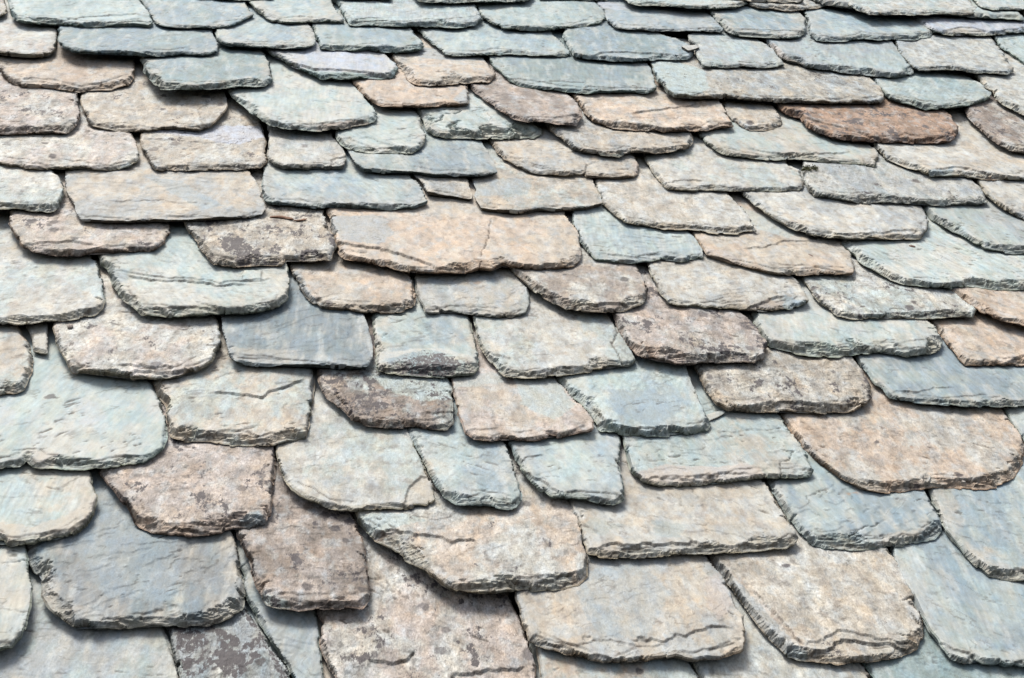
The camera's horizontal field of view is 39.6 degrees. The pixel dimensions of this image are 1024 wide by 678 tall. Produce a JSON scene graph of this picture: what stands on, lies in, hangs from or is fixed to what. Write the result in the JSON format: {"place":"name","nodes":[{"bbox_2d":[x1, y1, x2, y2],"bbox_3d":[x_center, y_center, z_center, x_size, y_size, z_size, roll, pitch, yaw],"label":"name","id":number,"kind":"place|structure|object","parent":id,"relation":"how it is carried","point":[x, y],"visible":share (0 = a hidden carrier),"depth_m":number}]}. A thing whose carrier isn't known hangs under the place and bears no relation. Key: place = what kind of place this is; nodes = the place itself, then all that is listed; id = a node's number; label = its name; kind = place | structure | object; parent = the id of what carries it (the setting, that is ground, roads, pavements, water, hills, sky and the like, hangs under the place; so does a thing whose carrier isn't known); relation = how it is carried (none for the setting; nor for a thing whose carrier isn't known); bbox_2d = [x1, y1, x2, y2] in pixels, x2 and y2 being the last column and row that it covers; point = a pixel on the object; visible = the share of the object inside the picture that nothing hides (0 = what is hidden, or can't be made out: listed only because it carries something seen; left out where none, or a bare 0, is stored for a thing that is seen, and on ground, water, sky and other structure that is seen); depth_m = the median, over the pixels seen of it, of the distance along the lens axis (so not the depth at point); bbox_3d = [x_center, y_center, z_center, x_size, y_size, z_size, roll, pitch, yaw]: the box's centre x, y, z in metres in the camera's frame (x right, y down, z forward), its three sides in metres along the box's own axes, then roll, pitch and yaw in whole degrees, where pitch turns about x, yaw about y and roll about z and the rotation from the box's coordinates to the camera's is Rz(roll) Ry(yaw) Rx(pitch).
{"place":"outdoors","nodes":[
{"label":"outdoors","id":0,"kind":"place"},
{"bbox_2d":[77,9,993,677],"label":"roof deck","id":1,"kind":"structure","parent":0,"point":[671,35],"depth_m":3.32},
{"bbox_2d":[0,165,64,212],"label":"slate","id":2,"kind":"object","parent":1,"relation":"on","point":[32,190],"visible":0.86,"depth_m":2.85},
{"bbox_2d":[0,94,138,170],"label":"slate","id":3,"kind":"object","parent":2,"relation":"on","point":[83,144],"visible":0.66,"depth_m":3.01},
{"bbox_2d":[0,71,80,134],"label":"slate","id":4,"kind":"object","parent":3,"relation":"on","point":[25,111],"visible":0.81,"depth_m":3.14},
{"bbox_2d":[0,26,134,92],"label":"slate","id":5,"kind":"object","parent":4,"relation":"on","point":[61,68],"visible":0.56,"depth_m":3.32},
{"bbox_2d":[0,0,57,57],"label":"slate","id":6,"kind":"object","parent":5,"relation":"on","point":[19,39],"visible":0.66,"depth_m":3.42},
{"bbox_2d":[8,0,152,27],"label":"slate","id":7,"kind":"object","parent":6,"relation":"on","point":[102,13],"visible":1,"depth_m":3.55},
{"bbox_2d":[58,0,218,56],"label":"slate","id":8,"kind":"object","parent":5,"relation":"on","point":[154,40],"visible":0.64,"depth_m":3.45},
{"bbox_2d":[141,0,253,28],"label":"slate","id":9,"kind":"object","parent":8,"relation":"on","point":[208,14],"visible":1,"depth_m":3.65},
{"bbox_2d":[80,56,227,131],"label":"slate","id":10,"kind":"object","parent":3,"relation":"on","point":[141,102],"visible":0.62,"depth_m":3.23},
{"bbox_2d":[140,29,272,89],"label":"slate","id":11,"kind":"object","parent":1,"relation":"attached to","point":[225,66],"visible":0.64,"depth_m":3.36},
{"bbox_2d":[215,1,315,48],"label":"slate","id":12,"kind":"object","parent":11,"relation":"on","point":[256,30],"visible":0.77,"depth_m":3.58},
{"bbox_2d":[248,0,343,23],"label":"slate","id":13,"kind":"object","parent":12,"relation":"on","point":[301,11],"visible":1,"depth_m":3.73},
{"bbox_2d":[315,609,334,677],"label":"slate","id":14,"kind":"object","parent":1,"relation":"attached to","point":[327,672],"visible":0.06,"depth_m":1.98},
{"bbox_2d":[234,531,323,677],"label":"slate","id":15,"kind":"object","parent":14,"relation":"on","point":[293,636],"visible":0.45,"depth_m":2.01},
{"bbox_2d":[234,446,369,611],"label":"slate","id":16,"kind":"object","parent":15,"relation":"on","point":[302,554],"visible":0.76,"depth_m":2.11},
{"bbox_2d":[275,368,434,511],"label":"slate","id":17,"kind":"object","parent":16,"relation":"on","point":[338,459],"visible":0.76,"depth_m":2.29},
{"bbox_2d":[316,512,535,677],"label":"slate","id":18,"kind":"object","parent":14,"relation":"on","point":[409,621],"visible":0.66,"depth_m":2.02},
{"bbox_2d":[355,440,587,593],"bbox_3d":[-0.078,0.265,2.256,0.368,0.068,0.425,2,36,-7],"label":"slate","id":19,"kind":"object","parent":18,"relation":"on","point":[532,541],"visible":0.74,"depth_m":2.17},
{"bbox_2d":[407,377,521,509],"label":"slate","id":20,"kind":"object","parent":19,"relation":"on","point":[463,469],"visible":0.68,"depth_m":2.31},
{"bbox_2d":[317,313,453,430],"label":"slate","id":21,"kind":"object","parent":20,"relation":"on","point":[370,395],"visible":0.64,"depth_m":2.45},
{"bbox_2d":[221,261,372,369],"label":"slate","id":22,"kind":"object","parent":21,"relation":"on","point":[298,328],"visible":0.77,"depth_m":2.56},
{"bbox_2d":[371,272,478,377],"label":"slate","id":23,"kind":"object","parent":21,"relation":"on","point":[416,340],"visible":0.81,"depth_m":2.58},
{"bbox_2d":[289,210,416,312],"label":"slate","id":24,"kind":"object","parent":23,"relation":"on","point":[337,282],"visible":0.67,"depth_m":2.72},
{"bbox_2d":[451,316,593,441],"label":"slate","id":25,"kind":"object","parent":20,"relation":"on","point":[493,404],"visible":0.78,"depth_m":2.45},
{"bbox_2d":[472,282,635,378],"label":"slate","id":26,"kind":"object","parent":25,"relation":"on","point":[542,338],"visible":0.77,"depth_m":2.63},
{"bbox_2d":[412,267,528,317],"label":"slate","id":27,"kind":"object","parent":26,"relation":"on","point":[501,292],"visible":0.62,"depth_m":2.74},
{"bbox_2d":[326,173,581,273],"bbox_3d":[-0.126,-0.248,2.970,0.529,0.062,0.479,2,36,-7],"label":"slate","id":28,"kind":"object","parent":27,"relation":"on","point":[440,235],"visible":0.82,"depth_m":2.88},
{"bbox_2d":[411,173,471,200],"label":"slate","id":29,"kind":"object","parent":28,"relation":"on","point":[456,187],"visible":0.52,"depth_m":3.07},
{"bbox_2d":[346,115,496,176],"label":"slate","id":30,"kind":"object","parent":29,"relation":"on","point":[433,156],"visible":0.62,"depth_m":3.14},
{"bbox_2d":[335,80,425,153],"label":"slate","id":31,"kind":"object","parent":30,"relation":"on","point":[391,130],"visible":0.64,"depth_m":3.22},
{"bbox_2d":[351,53,468,107],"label":"slate","id":32,"kind":"object","parent":31,"relation":"on","point":[398,90],"visible":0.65,"depth_m":3.39},
{"bbox_2d":[390,28,495,86],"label":"slate","id":33,"kind":"object","parent":32,"relation":"on","point":[429,64],"visible":0.6,"depth_m":3.54},
{"bbox_2d":[415,9,570,56],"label":"slate","id":34,"kind":"object","parent":33,"relation":"on","point":[483,37],"visible":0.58,"depth_m":3.71},
{"bbox_2d":[473,0,605,30],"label":"slate","id":35,"kind":"object","parent":34,"relation":"on","point":[538,15],"visible":0.97,"depth_m":3.90},
{"bbox_2d":[413,84,541,139],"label":"slate","id":36,"kind":"object","parent":30,"relation":"on","point":[477,117],"visible":0.56,"depth_m":3.32},
{"bbox_2d":[472,139,602,213],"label":"slate","id":37,"kind":"object","parent":28,"relation":"on","point":[508,188],"visible":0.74,"depth_m":3.09},
{"bbox_2d":[489,122,638,178],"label":"slate","id":38,"kind":"object","parent":37,"relation":"on","point":[547,152],"visible":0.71,"depth_m":3.23},
{"bbox_2d":[543,92,692,156],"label":"slate","id":39,"kind":"object","parent":38,"relation":"on","point":[586,134],"visible":0.52,"depth_m":3.32},
{"bbox_2d":[568,69,733,132],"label":"slate","id":40,"kind":"object","parent":39,"relation":"on","point":[660,109],"visible":0.62,"depth_m":3.46},
{"bbox_2d":[488,30,656,93],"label":"slate","id":41,"kind":"object","parent":40,"relation":"on","point":[571,73],"visible":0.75,"depth_m":3.59},
{"bbox_2d":[562,20,693,61],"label":"slate","id":42,"kind":"object","parent":41,"relation":"on","point":[606,40],"visible":0.76,"depth_m":3.78},
{"bbox_2d":[594,0,723,31],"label":"slate","id":43,"kind":"object","parent":42,"relation":"on","point":[623,14],"visible":0.77,"depth_m":3.97},
{"bbox_2d":[625,0,748,8],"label":"slate","id":44,"kind":"object","parent":43,"relation":"on","point":[708,4],"visible":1,"depth_m":4.03},
{"bbox_2d":[648,38,883,103],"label":"slate","id":45,"kind":"object","parent":40,"relation":"on","point":[693,78],"visible":0.78,"depth_m":3.65},
{"bbox_2d":[688,11,783,68],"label":"slate","id":46,"kind":"object","parent":45,"relation":"on","point":[724,49],"visible":0.82,"depth_m":3.82},
{"bbox_2d":[508,214,647,312],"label":"slate","id":47,"kind":"object","parent":26,"relation":"on","point":[587,283],"visible":0.56,"depth_m":2.78},
{"bbox_2d":[571,178,702,263],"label":"slate","id":48,"kind":"object","parent":47,"relation":"on","point":[605,234],"visible":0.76,"depth_m":2.96},
{"bbox_2d":[470,55,582,125],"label":"slate","id":49,"kind":"object","parent":1,"relation":"attached to","point":[500,92],"visible":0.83,"depth_m":3.42},
{"label":"slate","id":50,"kind":"object","parent":1,"relation":"on","visible":0},
{"bbox_2d":[693,554,869,677],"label":"slate","id":51,"kind":"object","parent":50,"relation":"on","point":[761,655],"visible":0.35,"depth_m":2.04},
{"bbox_2d":[708,479,923,664],"bbox_3d":[0.461,0.351,2.240,0.311,0.060,0.459,2,36,-7],"label":"slate","id":52,"kind":"object","parent":51,"relation":"on","point":[802,599],"visible":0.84,"depth_m":2.15},
{"bbox_2d":[763,413,941,550],"bbox_3d":[0.560,0.230,2.438,0.281,0.049,0.411,2,36,-7],"label":"slate","id":53,"kind":"object","parent":52,"relation":"on","point":[823,507],"visible":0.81,"depth_m":2.33},
{"bbox_2d":[778,355,1023,493],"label":"slate","id":54,"kind":"object","parent":53,"relation":"on","point":[881,441],"visible":0.63,"depth_m":2.50},
{"bbox_2d":[854,319,1023,407],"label":"slate","id":55,"kind":"object","parent":54,"relation":"on","point":[944,376],"visible":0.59,"depth_m":2.67},
{"bbox_2d":[927,310,1023,365],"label":"slate","id":56,"kind":"object","parent":55,"relation":"on","point":[979,339],"visible":0.43,"depth_m":2.80},
{"bbox_2d":[951,287,1023,326],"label":"slate","id":57,"kind":"object","parent":56,"relation":"on","point":[1005,306],"visible":0.41,"depth_m":2.89},
{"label":"slate","id":58,"kind":"object","parent":1,"relation":"on","visible":0},
{"bbox_2d":[862,547,1023,677],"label":"slate","id":59,"kind":"object","parent":58,"relation":"on","point":[928,658],"visible":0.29,"depth_m":2.07},
{"bbox_2d":[889,489,1023,667],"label":"slate","id":60,"kind":"object","parent":59,"relation":"on","point":[970,613],"visible":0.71,"depth_m":2.18},
{"bbox_2d":[927,413,1023,581],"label":"slate","id":61,"kind":"object","parent":60,"relation":"on","point":[984,530],"visible":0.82,"depth_m":2.34},
{"label":"slate","id":62,"kind":"object","parent":1,"relation":"on","visible":0},
{"bbox_2d":[164,597,285,667],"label":"slate","id":63,"kind":"object","parent":62,"relation":"on","point":[250,613],"visible":0.02,"depth_m":2.01},
{"bbox_2d":[0,545,179,677],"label":"slate","id":64,"kind":"object","parent":63,"relation":"on","point":[49,644],"visible":0.45,"depth_m":1.93},
{"bbox_2d":[0,545,32,650],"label":"slate","id":65,"kind":"object","parent":64,"relation":"on","point":[16,588],"visible":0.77,"depth_m":1.98},
{"bbox_2d":[0,462,97,546],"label":"slate","id":66,"kind":"object","parent":65,"relation":"on","point":[39,505],"visible":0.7,"depth_m":2.14},
{"bbox_2d":[0,322,167,469],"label":"slate","id":67,"kind":"object","parent":66,"relation":"on","point":[56,413],"visible":0.78,"depth_m":2.31},
{"bbox_2d":[52,259,221,380],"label":"slate","id":68,"kind":"object","parent":67,"relation":"on","point":[116,337],"visible":0.72,"depth_m":2.49},
{"bbox_2d":[96,221,289,317],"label":"slate","id":69,"kind":"object","parent":68,"relation":"on","point":[178,273],"visible":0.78,"depth_m":2.66},
{"bbox_2d":[182,166,336,267],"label":"slate","id":70,"kind":"object","parent":69,"relation":"on","point":[264,239],"visible":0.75,"depth_m":2.81},
{"bbox_2d":[261,130,427,209],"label":"slate","id":71,"kind":"object","parent":70,"relation":"on","point":[350,184],"visible":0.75,"depth_m":3.01},
{"bbox_2d":[267,124,345,169],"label":"slate","id":72,"kind":"object","parent":71,"relation":"on","point":[297,149],"visible":0.68,"depth_m":3.13},
{"bbox_2d":[226,48,376,131],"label":"slate","id":73,"kind":"object","parent":72,"relation":"on","point":[289,97],"visible":0.73,"depth_m":3.30},
{"bbox_2d":[265,23,398,79],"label":"slate","id":74,"kind":"object","parent":73,"relation":"on","point":[315,60],"visible":0.59,"depth_m":3.49},
{"bbox_2d":[311,3,423,52],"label":"slate","id":75,"kind":"object","parent":74,"relation":"on","point":[345,36],"visible":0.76,"depth_m":3.63},
{"bbox_2d":[332,0,481,27],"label":"slate","id":76,"kind":"object","parent":75,"relation":"on","point":[399,13],"visible":0.94,"depth_m":3.78},
{"bbox_2d":[26,469,244,629],"bbox_3d":[-0.567,0.292,2.136,0.347,0.059,0.422,2,36,-7],"label":"slate","id":77,"kind":"object","parent":64,"relation":"on","point":[112,566],"visible":0.65,"depth_m":2.04},
{"bbox_2d":[98,379,275,536],"bbox_3d":[-0.526,0.181,2.300,0.291,0.058,0.435,2,36,-7],"label":"slate","id":78,"kind":"object","parent":77,"relation":"on","point":[174,487],"visible":0.69,"depth_m":2.20},
{"bbox_2d":[152,315,314,446],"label":"slate","id":79,"kind":"object","parent":78,"relation":"on","point":[224,398],"visible":0.63,"depth_m":2.39},
{"bbox_2d":[166,529,289,677],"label":"slate","id":80,"kind":"object","parent":63,"relation":"on","point":[236,646],"visible":0.56,"depth_m":1.95},
{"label":"slate","id":81,"kind":"object","parent":1,"relation":"on","visible":0},
{"bbox_2d":[527,638,698,677],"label":"slate","id":82,"kind":"object","parent":81,"relation":"on","point":[532,647],"visible":0.01,"depth_m":2.04},
{"bbox_2d":[536,646,699,677],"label":"slate","id":83,"kind":"object","parent":82,"relation":"on","point":[553,664],"visible":0.27,"depth_m":2.00},
{"bbox_2d":[515,543,745,662],"bbox_3d":[0.162,0.340,2.196,0.337,0.065,0.462,2,36,-7],"label":"slate","id":84,"kind":"object","parent":83,"relation":"on","point":[628,610],"visible":0.63,"depth_m":2.07},
{"bbox_2d":[567,435,798,558],"bbox_3d":[0.262,0.233,2.368,0.362,0.060,0.421,2,36,-7],"label":"slate","id":85,"kind":"object","parent":84,"relation":"on","point":[644,520],"visible":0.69,"depth_m":2.26},
{"bbox_2d":[507,376,624,504],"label":"slate","id":86,"kind":"object","parent":85,"relation":"on","point":[584,466],"visible":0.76,"depth_m":2.33},
{"bbox_2d":[622,365,813,486],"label":"slate","id":87,"kind":"object","parent":85,"relation":"on","point":[730,446],"visible":0.62,"depth_m":2.42},
{"bbox_2d":[555,312,710,436],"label":"slate","id":88,"kind":"object","parent":87,"relation":"on","point":[640,396],"visible":0.69,"depth_m":2.51},
{"bbox_2d":[612,262,766,364],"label":"slate","id":89,"kind":"object","parent":88,"relation":"on","point":[655,326],"visible":0.73,"depth_m":2.69},
{"bbox_2d":[647,230,808,311],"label":"slate","id":90,"kind":"object","parent":89,"relation":"on","point":[705,282],"visible":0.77,"depth_m":2.84},
{"bbox_2d":[690,191,854,275],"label":"slate","id":91,"kind":"object","parent":90,"relation":"on","point":[772,246],"visible":0.66,"depth_m":2.98},
{"bbox_2d":[593,153,756,234],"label":"slate","id":92,"kind":"object","parent":91,"relation":"on","point":[645,197],"visible":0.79,"depth_m":3.10},
{"bbox_2d":[641,131,803,191],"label":"slate","id":93,"kind":"object","parent":92,"relation":"on","point":[699,164],"visible":0.7,"depth_m":3.26},
{"bbox_2d":[694,310,871,413],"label":"slate","id":94,"kind":"object","parent":87,"relation":"on","point":[775,380],"visible":0.55,"depth_m":2.60},
{"bbox_2d":[750,275,942,357],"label":"slate","id":95,"kind":"object","parent":94,"relation":"on","point":[813,327],"visible":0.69,"depth_m":2.75},
{"bbox_2d":[800,238,975,319],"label":"slate","id":96,"kind":"object","parent":95,"relation":"on","point":[862,292],"visible":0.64,"depth_m":2.87},
{"bbox_2d":[836,205,1023,289],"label":"slate","id":97,"kind":"object","parent":96,"relation":"on","point":[939,256],"visible":0.55,"depth_m":3.01},
{"bbox_2d":[740,159,928,239],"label":"slate","id":98,"kind":"object","parent":97,"relation":"on","point":[805,210],"visible":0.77,"depth_m":3.13},
{"bbox_2d":[802,142,987,206],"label":"slate","id":99,"kind":"object","parent":98,"relation":"on","point":[884,181],"visible":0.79,"depth_m":3.27},
{"bbox_2d":[697,99,878,166],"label":"slate","id":100,"kind":"object","parent":99,"relation":"on","point":[790,138],"visible":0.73,"depth_m":3.40},
{"bbox_2d":[720,98,781,130],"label":"slate","id":101,"kind":"object","parent":100,"relation":"on","point":[748,115],"visible":0.62,"depth_m":3.53},
{"bbox_2d":[775,95,957,143],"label":"slate","id":102,"kind":"object","parent":100,"relation":"on","point":[886,120],"visible":0.59,"depth_m":3.54},
{"bbox_2d":[868,59,991,109],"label":"slate","id":103,"kind":"object","parent":102,"relation":"on","point":[934,90],"visible":0.7,"depth_m":3.74},
{"bbox_2d":[762,14,913,77],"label":"slate","id":104,"kind":"object","parent":103,"relation":"on","point":[878,58],"visible":0.66,"depth_m":3.86},
{"bbox_2d":[706,4,806,38],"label":"slate","id":105,"kind":"object","parent":104,"relation":"on","point":[746,20],"visible":0.79,"depth_m":4.00},
{"bbox_2d":[801,6,932,41],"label":"slate","id":106,"kind":"object","parent":104,"relation":"on","point":[831,24],"visible":0.79,"depth_m":4.06},
{"bbox_2d":[846,0,976,15],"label":"slate","id":107,"kind":"object","parent":106,"relation":"on","point":[909,7],"visible":1,"depth_m":4.17},
{"bbox_2d":[894,33,1013,74],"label":"slate","id":108,"kind":"object","parent":103,"relation":"on","point":[965,53],"visible":0.68,"depth_m":3.95},
{"bbox_2d":[909,10,1023,35],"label":"slate","id":109,"kind":"object","parent":108,"relation":"on","point":[947,25],"visible":0.45,"depth_m":4.16},
{"bbox_2d":[871,108,1023,179],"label":"slate","id":110,"kind":"object","parent":99,"relation":"on","point":[970,150],"visible":0.59,"depth_m":3.42},
{"bbox_2d":[959,72,1023,152],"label":"slate","id":111,"kind":"object","parent":110,"relation":"on","point":[996,121],"visible":0.64,"depth_m":3.62},
{"bbox_2d":[973,40,1023,115],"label":"slate","id":112,"kind":"object","parent":111,"relation":"on","point":[1007,91],"visible":0.54,"depth_m":3.82},
{"bbox_2d":[921,178,1023,254],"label":"slate","id":113,"kind":"object","parent":97,"relation":"on","point":[990,225],"visible":0.57,"depth_m":3.17},
{"bbox_2d":[970,178,1023,219],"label":"slate","id":114,"kind":"object","parent":113,"relation":"on","point":[1006,195],"visible":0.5,"depth_m":3.29},
{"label":"slate","id":115,"kind":"object","parent":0,"visible":0},
{"bbox_2d":[0,324,33,394],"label":"slate","id":116,"kind":"object","parent":115,"relation":"on","point":[16,363],"visible":0.76,"depth_m":2.42},
{"bbox_2d":[0,209,105,324],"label":"slate","id":117,"kind":"object","parent":116,"relation":"on","point":[36,288],"visible":0.74,"depth_m":2.61},
{"bbox_2d":[8,169,169,256],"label":"slate","id":118,"kind":"object","parent":117,"relation":"on","point":[63,230],"visible":0.55,"depth_m":2.75},
{"bbox_2d":[65,131,265,222],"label":"slate","id":119,"kind":"object","parent":118,"relation":"on","point":[142,190],"visible":0.74,"depth_m":2.91},
{"bbox_2d":[140,98,266,170],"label":"slate","id":120,"kind":"object","parent":119,"relation":"on","point":[233,138],"visible":0.83,"depth_m":3.11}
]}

